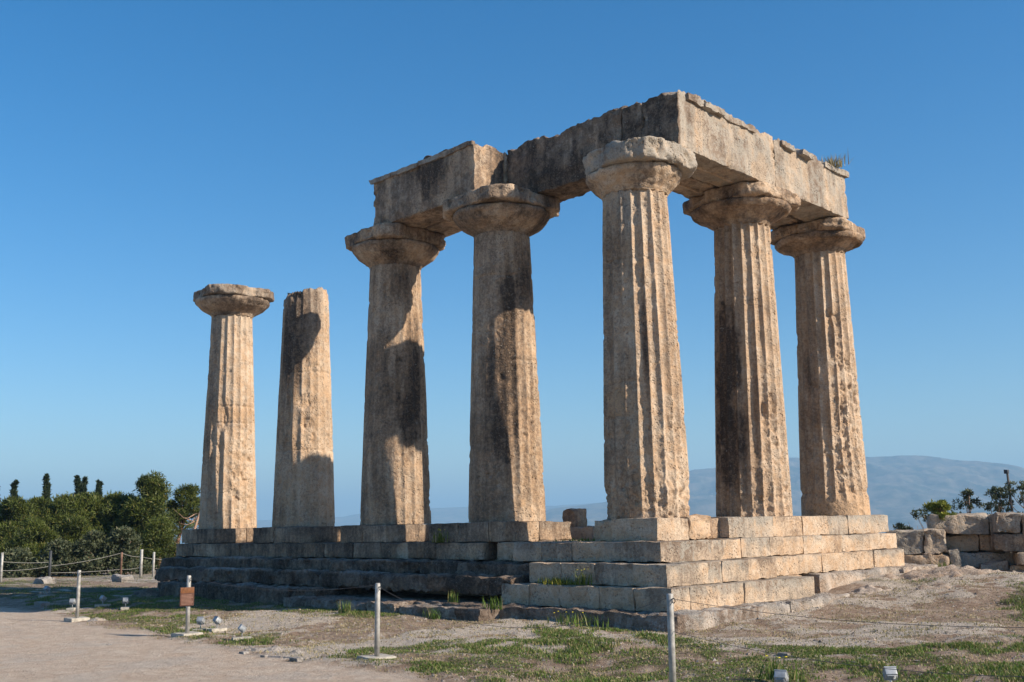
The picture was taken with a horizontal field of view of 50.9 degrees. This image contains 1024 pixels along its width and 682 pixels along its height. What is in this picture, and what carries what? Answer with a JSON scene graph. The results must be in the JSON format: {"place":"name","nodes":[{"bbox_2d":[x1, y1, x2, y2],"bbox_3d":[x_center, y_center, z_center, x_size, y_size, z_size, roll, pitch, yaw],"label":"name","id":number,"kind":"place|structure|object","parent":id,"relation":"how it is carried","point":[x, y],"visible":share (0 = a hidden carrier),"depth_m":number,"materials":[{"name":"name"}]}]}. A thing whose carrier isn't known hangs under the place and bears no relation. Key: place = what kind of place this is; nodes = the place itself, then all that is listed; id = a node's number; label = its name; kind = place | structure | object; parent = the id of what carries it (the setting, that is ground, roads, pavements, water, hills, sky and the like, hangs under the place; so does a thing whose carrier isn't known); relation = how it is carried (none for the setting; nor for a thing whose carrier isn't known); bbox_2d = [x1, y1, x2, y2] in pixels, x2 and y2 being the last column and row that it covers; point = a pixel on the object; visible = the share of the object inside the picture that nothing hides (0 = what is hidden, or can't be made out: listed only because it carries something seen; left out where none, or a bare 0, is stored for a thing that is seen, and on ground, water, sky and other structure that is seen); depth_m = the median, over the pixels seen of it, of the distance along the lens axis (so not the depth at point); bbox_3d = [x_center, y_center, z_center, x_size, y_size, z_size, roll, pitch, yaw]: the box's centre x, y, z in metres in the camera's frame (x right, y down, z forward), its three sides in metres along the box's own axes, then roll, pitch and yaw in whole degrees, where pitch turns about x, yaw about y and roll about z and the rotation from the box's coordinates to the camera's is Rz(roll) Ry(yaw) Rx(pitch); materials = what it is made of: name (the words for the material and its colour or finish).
{"place":"outdoors","nodes":[
{"label":"outdoors","id":0,"kind":"place"},
{"bbox_2d":[1,609,425,681],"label":"gravel","id":1,"kind":"structure","parent":0,"point":[129,654],"depth_m":15.71,"materials":[{"name":"beige gravel"}]},
{"bbox_2d":[174,503,593,543],"bbox_3d":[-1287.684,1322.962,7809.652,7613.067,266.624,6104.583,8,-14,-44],"label":"hills","id":2,"kind":"structure","parent":0,"point":[451,515],"depth_m":8445.78,"materials":[{"name":"blue"}]},
{"bbox_2d":[0,553,1023,681],"bbox_3d":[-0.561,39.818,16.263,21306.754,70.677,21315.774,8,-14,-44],"label":"ground","id":3,"kind":"structure","parent":0,"point":[74,646],"depth_m":16.85,"materials":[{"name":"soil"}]},
{"bbox_2d":[0,552,3,581],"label":"fence post","id":4,"kind":"object","parent":3,"relation":"on","point":[1,564],"visible":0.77,"depth_m":39.91,"materials":[{"name":"grey wood"}]},
{"bbox_2d":[9,479,19,496],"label":"cypress tree","id":5,"kind":"object","parent":3,"relation":"on","point":[13,492],"visible":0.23,"depth_m":76.47,"materials":[{"name":"green plant"}]},
{"bbox_2d":[0,546,44,578],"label":"bush","id":6,"kind":"object","parent":3,"relation":"on","point":[22,557],"visible":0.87,"depth_m":44.36,"materials":[{"name":"green plant"}]},
{"bbox_2d":[0,495,54,555],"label":"pine tree","id":7,"kind":"object","parent":3,"relation":"on","point":[16,511],"visible":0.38,"depth_m":54.09,"materials":[{"name":"green plant"}]},
{"bbox_2d":[0,516,60,572],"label":"pine tree","id":8,"kind":"object","parent":3,"relation":"on","point":[32,533],"visible":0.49,"depth_m":48.68,"materials":[{"name":"green plant"}]},
{"bbox_2d":[19,495,51,541],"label":"pine tree","id":9,"kind":"object","parent":3,"relation":"on","point":[39,501],"visible":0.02,"depth_m":56.10,"materials":[{"name":"green plant"}]},
{"bbox_2d":[34,601,49,606],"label":"stone","id":10,"kind":"object","parent":3,"relation":"on","point":[40,603],"visible":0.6,"depth_m":26.92,"materials":[{"name":"grey stone"}]},
{"bbox_2d":[33,576,56,583],"bbox_3d":[-16.739,8.668,38.517,0.547,0.453,0.910,8,-14,-44],"label":"stone","id":11,"kind":"object","parent":3,"relation":"on","point":[46,580],"visible":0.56,"depth_m":38.34,"materials":[{"name":"beige stone"}]},
{"bbox_2d":[38,586,53,597],"bbox_3d":[-12.988,7.007,30.019,0.225,0.342,0.388,-7,-12,32],"label":"spotlight","id":12,"kind":"object","parent":3,"relation":"on","point":[47,588],"visible":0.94,"depth_m":29.97,"materials":[{"name":"metal"}]},
{"bbox_2d":[41,473,51,500],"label":"cypress tree","id":13,"kind":"object","parent":3,"relation":"on","point":[46,487],"visible":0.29,"depth_m":77.37,"materials":[{"name":"green plant"}]},
{"bbox_2d":[48,551,51,576],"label":"fence post","id":14,"kind":"object","parent":3,"relation":"on","point":[50,562],"visible":0.71,"depth_m":40.59,"materials":[{"name":"metal"}]},
{"bbox_2d":[34,536,83,576],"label":"bush","id":15,"kind":"object","parent":3,"relation":"on","point":[63,552],"visible":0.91,"depth_m":44.88,"materials":[{"name":"green plant"}]},
{"bbox_2d":[35,491,99,537],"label":"pine tree","id":16,"kind":"object","parent":3,"relation":"on","point":[58,510],"visible":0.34,"depth_m":55.25,"materials":[{"name":"green plant"}]},
{"bbox_2d":[66,599,75,610],"bbox_3d":[-10.412,6.245,25.463,0.185,0.283,0.320,-1,-10,-2],"label":"spotlight","id":17,"kind":"object","parent":3,"relation":"on","point":[72,602],"visible":0.96,"depth_m":25.43,"materials":[{"name":"metal"}]},
{"bbox_2d":[64,570,89,621],"bbox_3d":[-9.221,5.462,22.842,0.407,1.158,0.410,8,-14,-44],"label":"rope post","id":18,"kind":"object","parent":3,"relation":"on","point":[76,618],"visible":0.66,"depth_m":22.78,"materials":[{"name":"metal"}]},
{"bbox_2d":[73,475,81,496],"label":"cypress tree","id":19,"kind":"object","parent":3,"relation":"on","point":[77,483],"visible":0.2,"depth_m":78.11,"materials":[{"name":"green plant"}]},
{"bbox_2d":[40,514,117,563],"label":"pine tree","id":20,"kind":"object","parent":3,"relation":"on","point":[71,528],"visible":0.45,"depth_m":50.34,"materials":[{"name":"green plant"}]},
{"bbox_2d":[80,476,88,492],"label":"cypress tree","id":21,"kind":"object","parent":3,"relation":"on","point":[84,483],"visible":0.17,"depth_m":78.37,"materials":[{"name":"green plant"}]},
{"bbox_2d":[67,529,113,575],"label":"bush","id":22,"kind":"object","parent":3,"relation":"on","point":[89,546],"visible":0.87,"depth_m":45.29,"materials":[{"name":"green plant"}]},
{"bbox_2d":[71,491,110,529],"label":"pine tree","id":23,"kind":"object","parent":3,"relation":"on","point":[91,500],"visible":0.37,"depth_m":55.83,"materials":[{"name":"green plant"}]},
{"bbox_2d":[87,617,106,621],"bbox_3d":[-8.739,5.881,22.497,0.900,0.205,0.600,-9,-13,39],"label":"rock outcrop","id":24,"kind":"object","parent":3,"relation":"on","point":[97,619],"visible":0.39,"depth_m":22.39,"materials":[{"name":"beige stone"}]},
{"bbox_2d":[94,479,103,495],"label":"cypress tree","id":25,"kind":"object","parent":3,"relation":"on","point":[99,485],"visible":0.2,"depth_m":78.82,"materials":[{"name":"green plant"}]},
{"bbox_2d":[94,595,110,606],"bbox_3d":[-9.775,6.216,25.677,0.185,0.282,0.320,-9,-12,37],"label":"spotlight","id":26,"kind":"object","parent":3,"relation":"on","point":[102,598],"visible":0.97,"depth_m":25.64,"materials":[{"name":"metal"}]},
{"bbox_2d":[79,491,139,565],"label":"pine tree","id":27,"kind":"object","parent":3,"relation":"on","point":[112,502],"visible":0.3,"depth_m":55.85,"materials":[{"name":"green plant"}]},
{"bbox_2d":[98,492,142,549],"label":"pine tree","id":28,"kind":"object","parent":3,"relation":"on","point":[126,498],"visible":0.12,"depth_m":56.09,"materials":[{"name":"green plant"}]},
{"bbox_2d":[120,552,122,574],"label":"fence post","id":29,"kind":"object","parent":3,"relation":"on","point":[121,559],"visible":0.71,"depth_m":41.50,"materials":[{"name":"brown wood"}]},
{"bbox_2d":[111,574,133,581],"bbox_3d":[-14.130,8.652,38.953,0.562,0.444,0.912,8,-14,-44],"label":"stone","id":30,"kind":"object","parent":3,"relation":"on","point":[121,578],"visible":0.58,"depth_m":38.77,"materials":[{"name":"grey stone"}]},
{"bbox_2d":[120,598,129,609],"bbox_3d":[-9.002,6.122,25.042,0.185,0.283,0.320,1,-10,-13],"label":"spotlight","id":31,"kind":"object","parent":3,"relation":"on","point":[125,601],"visible":0.97,"depth_m":25.01,"materials":[{"name":"metal"}]},
{"bbox_2d":[94,525,156,574],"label":"bush","id":32,"kind":"object","parent":3,"relation":"on","point":[131,539],"visible":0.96,"depth_m":45.59,"materials":[{"name":"green plant"}]},
{"bbox_2d":[139,549,142,577],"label":"fence post","id":33,"kind":"object","parent":3,"relation":"on","point":[141,562],"visible":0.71,"depth_m":41.73,"materials":[{"name":"grey wood"}]},
{"bbox_2d":[129,589,158,596],"bbox_3d":[-10.160,7.050,29.843,2.600,0.347,1.200,-9,-13,39],"label":"rock outcrop","id":34,"kind":"object","parent":3,"relation":"on","point":[145,592],"visible":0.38,"depth_m":29.51,"materials":[{"name":"grey stone"}]},
{"bbox_2d":[111,469,182,566],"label":"pine tree","id":35,"kind":"object","parent":3,"relation":"on","point":[153,496],"visible":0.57,"depth_m":55.03,"materials":[{"name":"green plant"}]},
{"bbox_2d":[152,552,154,576],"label":"fence post","id":36,"kind":"object","parent":3,"relation":"on","point":[153,565],"visible":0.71,"depth_m":41.87,"materials":[{"name":"grey wood"}]},
{"bbox_2d":[137,511,179,570],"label":"pine tree","id":37,"kind":"object","parent":3,"relation":"on","point":[158,536],"visible":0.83,"depth_m":51.22,"materials":[{"name":"green plant"}]},
{"bbox_2d":[165,483,200,551],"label":"pine tree","id":38,"kind":"object","parent":3,"relation":"on","point":[189,506],"visible":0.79,"depth_m":57.03,"materials":[{"name":"green plant"}]},
{"bbox_2d":[175,510,198,543],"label":"dead tree","id":39,"kind":"object","parent":3,"relation":"on","point":[196,523],"visible":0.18,"depth_m":56.12,"materials":[{"name":"wood"}]},
{"bbox_2d":[171,575,202,637],"bbox_3d":[-5.689,4.707,18.876,0.410,1.158,0.407,-10,-13,39],"label":"rope post","id":40,"kind":"object","parent":3,"relation":"on","point":[187,632],"visible":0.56,"depth_m":18.80,"materials":[{"name":"metal"}]},
{"bbox_2d":[82,572,185,580],"bbox_3d":[-7.462,4.602,20.937,0.005,0.125,5.290,7,-13,-41],"label":"wire","id":41,"kind":"object","parent":40,"relation":"attached to","point":[132,580],"visible":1,"depth_m":20.84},
{"bbox_2d":[180,587,193,605],"bbox_3d":[-5.696,4.479,18.841,0.250,0.320,0.029,6,-12,-36],"label":"info sign","id":42,"kind":"object","parent":40,"relation":"attached to","point":[186,596],"visible":1,"depth_m":18.83,"materials":[{"name":"brown wood"}]},
{"bbox_2d":[193,617,208,630],"bbox_3d":[-5.705,5.195,19.696,0.185,0.282,0.320,-3,-10,9],"label":"spotlight","id":43,"kind":"object","parent":3,"relation":"on","point":[200,621],"visible":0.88,"depth_m":19.68,"materials":[{"name":"metal"}]},
{"bbox_2d":[208,616,226,631],"bbox_3d":[-5.360,5.144,19.536,0.185,0.282,0.320,-10,-13,43],"label":"spotlight","id":44,"kind":"object","parent":3,"relation":"on","point":[217,620],"visible":0.97,"depth_m":19.50,"materials":[{"name":"metal"}]},
{"bbox_2d":[231,624,250,641],"bbox_3d":[-4.525,4.888,18.023,0.320,0.282,0.185,3,-11,-23],"label":"spotlight","id":45,"kind":"object","parent":3,"relation":"on","point":[242,628],"visible":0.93,"depth_m":17.98,"materials":[{"name":"metal"}]},
{"bbox_2d":[243,645,305,653],"bbox_3d":[-3.530,4.664,16.094,2.300,0.216,0.500,-10,-13,43],"label":"rock outcrop","id":46,"kind":"object","parent":3,"relation":"on","point":[275,648],"visible":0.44,"depth_m":16.01,"materials":[{"name":"white stone"}]},
{"bbox_2d":[289,656,303,661],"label":"stone","id":47,"kind":"object","parent":3,"relation":"on","point":[297,659],"visible":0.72,"depth_m":15.05,"materials":[{"name":"grey stone"}]},
{"bbox_2d":[336,599,355,612],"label":"weed","id":48,"kind":"object","parent":3,"relation":"on","point":[340,610],"visible":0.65,"depth_m":22.08,"materials":[{"name":"green plant"}]},
{"bbox_2d":[357,583,395,659],"bbox_3d":[-1.865,3.941,14.875,0.407,1.158,0.410,8,-13,-39],"label":"rope post","id":49,"kind":"object","parent":3,"relation":"on","point":[378,654],"visible":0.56,"depth_m":14.84,"materials":[{"name":"metal"}]},
{"bbox_2d":[191,577,373,590],"bbox_3d":[-3.786,3.851,16.951,0.005,0.145,5.502,8,-13,-43],"label":"wire","id":50,"kind":"object","parent":49,"relation":"attached to","point":[287,590],"visible":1,"depth_m":16.47,"materials":[{"name":"grey metal"}]},
{"bbox_2d":[381,588,665,627],"bbox_3d":[-0.098,3.289,13.175,0.005,0.424,4.952,9,-14,-44],"label":"wire","id":51,"kind":"object","parent":49,"relation":"attached to","point":[531,627],"visible":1,"depth_m":12.77,"materials":[{"name":"grey metal"}]},
{"bbox_2d":[424,608,441,619],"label":"weed","id":52,"kind":"object","parent":3,"relation":"on","point":[433,616],"visible":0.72,"depth_m":20.56,"materials":[{"name":"green plant"}]},
{"bbox_2d":[154,90,937,632],"bbox_3d":[-0.463,1.539,28.746,11.975,10.993,19.735,8,-14,-44],"label":"temple ruin","id":53,"kind":"object","parent":3,"relation":"on","point":[756,546],"visible":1,"depth_m":24.02,"materials":[{"name":"stone"}]},
{"bbox_2d":[432,528,449,542],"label":"weed","id":54,"kind":"object","parent":53,"relation":"on","point":[439,539],"visible":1,"depth_m":23.52,"materials":[{"name":"green plant"}]},
{"bbox_2d":[448,588,462,602],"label":"weed","id":55,"kind":"object","parent":53,"relation":"on","point":[452,598],"visible":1,"depth_m":21.09,"materials":[{"name":"green plant"}]},
{"bbox_2d":[482,595,502,609],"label":"weed","id":56,"kind":"object","parent":53,"relation":"on","point":[492,606],"visible":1,"depth_m":20.00,"materials":[{"name":"green plant"}]},
{"bbox_2d":[535,576,576,584],"bbox_3d":[0.871,4.433,19.919,0.513,0.150,1.250,8,-14,-44],"label":"weed","id":57,"kind":"object","parent":53,"relation":"on","point":[557,581],"visible":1,"depth_m":19.88,"materials":[{"name":"green plant"}]},
{"bbox_2d":[538,538,594,541],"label":"weed","id":58,"kind":"object","parent":53,"relation":"on","point":[577,540],"visible":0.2,"depth_m":21.97,"materials":[{"name":"green plant"}]},
{"bbox_2d":[570,526,593,539],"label":"stone block","id":59,"kind":"structure","parent":53,"relation":"on","point":[579,533],"depth_m":25.01,"materials":[{"name":"grey stone"}]},
{"bbox_2d":[562,508,586,526],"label":"stone block","id":60,"kind":"structure","parent":59,"relation":"on","point":[575,517],"depth_m":25.50,"materials":[{"name":"brown stone"}]},
{"bbox_2d":[573,569,591,584],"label":"weed","id":61,"kind":"object","parent":53,"relation":"on","point":[582,581],"visible":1,"depth_m":19.50,"materials":[{"name":"green plant"}]},
{"bbox_2d":[820,153,850,167],"bbox_3d":[7.691,-4.413,26.415,0.970,0.375,1.344,3,-11,-21],"label":"weed","id":62,"kind":"object","parent":53,"relation":"on","point":[838,164],"visible":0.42,"depth_m":26.30,"materials":[{"name":"green plant"}]},
{"bbox_2d":[78,570,1023,681],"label":"loose stones","id":63,"kind":"object","parent":3,"relation":"on","point":[714,659],"visible":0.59,"depth_m":17.16,"materials":[{"name":"beige stone"}]},
{"bbox_2d":[547,611,608,628],"bbox_3d":[1.246,4.721,18.281,0.703,0.250,1.582,6,-12,-35],"label":"weed","id":64,"kind":"object","parent":3,"relation":"on","point":[567,621],"visible":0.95,"depth_m":18.38,"materials":[{"name":"green plant"}]},
{"bbox_2d":[666,594,675,681],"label":"rope post","id":65,"kind":"object","parent":3,"relation":"on","point":[671,638],"visible":1,"depth_m":11.37,"materials":[{"name":"metal"}]},
{"bbox_2d":[673,631,1023,676],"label":"wire","id":66,"kind":"object","parent":65,"relation":"attached to","point":[858,665],"visible":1,"depth_m":9.84,"materials":[{"name":"grey metal"}]},
{"bbox_2d":[675,599,1023,627],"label":"wire","id":67,"kind":"object","parent":65,"relation":"attached to","point":[857,621],"visible":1,"depth_m":9.91,"materials":[{"name":"grey metal"}]},
{"bbox_2d":[750,655,797,681],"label":"weed","id":68,"kind":"object","parent":3,"relation":"on","point":[769,673],"visible":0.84,"depth_m":11.76,"materials":[{"name":"green plant"}]},
{"bbox_2d":[774,669,788,681],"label":"spotlight","id":69,"kind":"object","parent":3,"relation":"on","point":[781,675],"visible":1,"depth_m":10.94,"materials":[{"name":"metal"}]},
{"bbox_2d":[778,652,789,656],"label":"stone","id":70,"kind":"object","parent":3,"relation":"on","point":[784,653],"visible":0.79,"depth_m":13.97,"materials":[{"name":"grey stone"}]},
{"bbox_2d":[848,584,892,594],"bbox_3d":[7.225,5.090,21.772,1.600,0.319,1.000,-3,-10,11],"label":"rock outcrop","id":71,"kind":"object","parent":3,"relation":"on","point":[868,589],"visible":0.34,"depth_m":21.64,"materials":[{"name":"beige stone"}]},
{"bbox_2d":[882,666,897,681],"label":"spotlight","id":72,"kind":"object","parent":3,"relation":"on","point":[889,674],"visible":0.99,"depth_m":11.06,"materials":[{"name":"metal"}]},
{"bbox_2d":[893,522,905,529],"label":"hedge plant","id":73,"kind":"object","parent":3,"relation":"on","point":[897,525],"visible":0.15,"depth_m":29.75,"materials":[{"name":"green plant"}]},
{"bbox_2d":[896,525,913,529],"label":"hedge plant","id":74,"kind":"object","parent":3,"relation":"on","point":[906,528],"visible":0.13,"depth_m":29.11,"materials":[{"name":"green plant"}]},
{"bbox_2d":[910,508,936,553],"bbox_3d":[11.469,5.206,29.528,0.965,1.547,1.107,-7,-11,29],"label":"wild bush","id":75,"kind":"object","parent":3,"relation":"on","point":[921,515],"visible":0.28,"depth_m":29.54,"materials":[{"name":"green plant"}]},
{"bbox_2d":[886,528,961,566],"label":"ruined wall","id":76,"kind":"structure","parent":3,"relation":"on","point":[914,545],"depth_m":27.11,"materials":[{"name":"stone"}]},
{"bbox_2d":[918,583,951,590],"bbox_3d":[8.562,4.911,21.145,1.800,0.305,1.000,-3,-10,11],"label":"rock outcrop","id":77,"kind":"object","parent":3,"relation":"on","point":[945,586],"visible":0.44,"depth_m":21.05,"materials":[{"name":"beige stone"}]},
{"bbox_2d":[882,565,1001,580],"bbox_3d":[9.211,5.031,23.056,2.600,0.465,1.600,-3,-10,11],"label":"rock outcrop","id":78,"kind":"object","parent":3,"relation":"on","point":[939,572],"visible":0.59,"depth_m":22.85,"materials":[{"name":"beige stone"}]},
{"bbox_2d":[950,488,982,513],"bbox_3d":[14.666,6.086,34.472,1.582,2.778,1.397,-1,-10,1],"label":"shrub","id":79,"kind":"object","parent":3,"relation":"on","point":[967,493],"visible":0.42,"depth_m":34.57,"materials":[{"name":"green plant"}]},
{"bbox_2d":[927,512,1015,569],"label":"ruined wall","id":80,"kind":"structure","parent":3,"relation":"on","point":[967,534],"depth_m":27.65,"materials":[{"name":"stone"}]},
{"bbox_2d":[922,499,952,513],"bbox_3d":[11.280,4.445,28.412,1.113,0.582,0.667,70,-71,-80],"label":"wild bush","id":81,"kind":"object","parent":80,"relation":"on","point":[943,506],"visible":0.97,"depth_m":28.21,"materials":[{"name":"green plant"}]},
{"bbox_2d":[928,511,956,521],"bbox_3d":[11.265,4.677,28.027,0.715,0.532,0.702,8,-14,-44],"label":"wild bush","id":82,"kind":"object","parent":80,"relation":"on","point":[941,515],"visible":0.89,"depth_m":27.88,"materials":[{"name":"green plant"}]},
{"bbox_2d":[976,486,1018,514],"bbox_3d":[15.626,5.966,34.451,1.416,2.658,1.625,8,-14,-44],"label":"shrub","id":83,"kind":"object","parent":3,"relation":"on","point":[994,491],"visible":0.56,"depth_m":34.38,"materials":[{"name":"green plant"}]},
{"bbox_2d":[989,512,1023,572],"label":"ruined wall","id":84,"kind":"structure","parent":3,"relation":"on","point":[1007,535],"depth_m":26.61,"materials":[{"name":"stone"}]},
{"bbox_2d":[992,480,1023,512],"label":"shrub","id":85,"kind":"object","parent":3,"relation":"on","point":[1013,491],"visible":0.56,"depth_m":34.19,"materials":[{"name":"green plant"}]},
{"bbox_2d":[1004,470,1013,511],"bbox_3d":[15.855,5.583,34.105,0.145,2.991,0.182,8,-14,-44],"label":"utility pole","id":86,"kind":"object","parent":3,"relation":"on","point":[1006,472],"visible":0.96,"depth_m":34.22,"materials":[{"name":"grey wood"}]},
{"bbox_2d":[0,574,1023,681],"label":"grass","id":87,"kind":"structure","parent":0,"point":[1016,668],"depth_m":14.41,"materials":[{"name":"green plant"}]},
{"bbox_2d":[0,0,1023,521],"label":"sky","id":88,"kind":"structure","parent":0,"point":[154,153],"materials":[{"name":"blue"}]},
{"bbox_2d":[546,455,1023,532],"bbox_3d":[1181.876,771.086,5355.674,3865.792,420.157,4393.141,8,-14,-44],"label":"mountain","id":89,"kind":"structure","parent":0,"point":[900,488],"depth_m":4929.77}
]}

